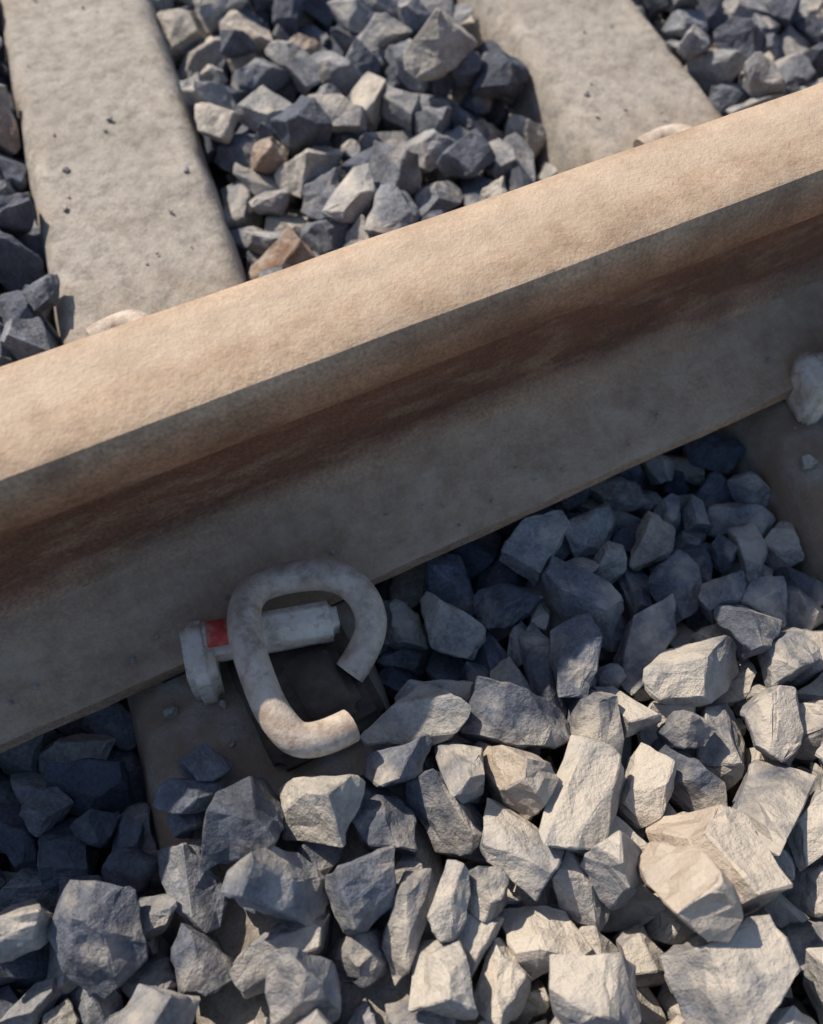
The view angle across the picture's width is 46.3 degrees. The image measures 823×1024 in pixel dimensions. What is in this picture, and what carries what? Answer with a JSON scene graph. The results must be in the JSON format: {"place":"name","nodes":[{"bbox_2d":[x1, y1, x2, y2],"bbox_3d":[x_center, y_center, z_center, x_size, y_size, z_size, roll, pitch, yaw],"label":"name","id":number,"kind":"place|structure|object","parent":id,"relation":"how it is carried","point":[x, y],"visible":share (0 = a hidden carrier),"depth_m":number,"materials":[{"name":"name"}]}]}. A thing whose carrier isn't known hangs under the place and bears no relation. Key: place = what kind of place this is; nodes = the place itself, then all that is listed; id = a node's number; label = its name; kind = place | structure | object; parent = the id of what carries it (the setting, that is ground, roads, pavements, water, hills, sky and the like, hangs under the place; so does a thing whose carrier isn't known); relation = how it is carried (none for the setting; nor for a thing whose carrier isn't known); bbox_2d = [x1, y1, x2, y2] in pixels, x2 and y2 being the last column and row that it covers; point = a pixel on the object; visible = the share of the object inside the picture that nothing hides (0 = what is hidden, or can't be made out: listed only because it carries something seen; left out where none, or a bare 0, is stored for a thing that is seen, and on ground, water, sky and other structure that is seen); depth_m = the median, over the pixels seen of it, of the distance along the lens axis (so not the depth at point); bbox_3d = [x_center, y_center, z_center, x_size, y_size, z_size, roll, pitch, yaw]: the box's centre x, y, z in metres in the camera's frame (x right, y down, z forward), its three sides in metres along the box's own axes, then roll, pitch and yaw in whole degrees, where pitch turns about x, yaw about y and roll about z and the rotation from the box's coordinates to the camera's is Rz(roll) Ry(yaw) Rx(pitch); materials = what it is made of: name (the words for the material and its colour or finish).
{"place":"outdoors","nodes":[
{"label":"outdoors","id":0,"kind":"place"},
{"bbox_2d":[0,8,818,1023],"bbox_3d":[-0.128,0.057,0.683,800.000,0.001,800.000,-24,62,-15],"label":"ground","id":1,"kind":"structure","parent":0,"point":[218,176],"depth_m":0.74,"materials":[{"name":"soil"}]},
{"bbox_2d":[0,0,483,1023],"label":"concrete sleeper","id":2,"kind":"object","parent":1,"relation":"on","point":[126,182],"visible":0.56,"depth_m":0.78,"materials":[{"name":"concrete"}]},
{"bbox_2d":[85,309,148,335],"bbox_3d":[-0.186,-0.078,0.647,0.120,0.072,0.119,-24,62,-15],"label":"rail clip","id":3,"kind":"object","parent":2,"relation":"on","point":[115,320],"visible":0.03,"depth_m":0.65,"materials":[{"name":"metal"}]},
{"bbox_2d":[179,559,386,771],"bbox_3d":[-0.065,0.087,0.549,0.120,0.072,0.119,-24,62,-15],"label":"rail clip","id":4,"kind":"object","parent":2,"relation":"on","point":[306,689],"visible":1,"depth_m":0.55,"materials":[{"name":"metal"}]},
{"bbox_2d":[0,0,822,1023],"bbox_3d":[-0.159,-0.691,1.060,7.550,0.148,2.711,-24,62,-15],"label":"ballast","id":5,"kind":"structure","parent":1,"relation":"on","point":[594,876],"depth_m":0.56,"materials":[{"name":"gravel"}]},
{"bbox_2d":[455,0,822,629],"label":"concrete sleeper","id":6,"kind":"object","parent":1,"relation":"on","point":[630,62],"visible":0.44,"depth_m":0.89,"materials":[{"name":"concrete"}]},
{"bbox_2d":[633,124,692,147],"bbox_3d":[0.216,-0.253,0.768,0.120,0.072,0.119,-24,62,-15],"label":"rail clip","id":7,"kind":"object","parent":6,"relation":"on","point":[660,132],"visible":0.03,"depth_m":0.77,"materials":[{"name":"metal"}]},
{"bbox_2d":[785,352,822,424],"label":"rail clip","id":8,"kind":"object","parent":6,"relation":"on","point":[804,400],"visible":0.97,"depth_m":0.67,"materials":[{"name":"metal"}]},
{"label":"concrete sleeper","id":9,"kind":"object","parent":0,"visible":0},
{"bbox_2d":[0,82,822,752],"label":"steel rail","id":10,"kind":"object","parent":9,"relation":"on","point":[166,476],"visible":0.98,"depth_m":0.56,"materials":[{"name":"brown metal"}]}
]}

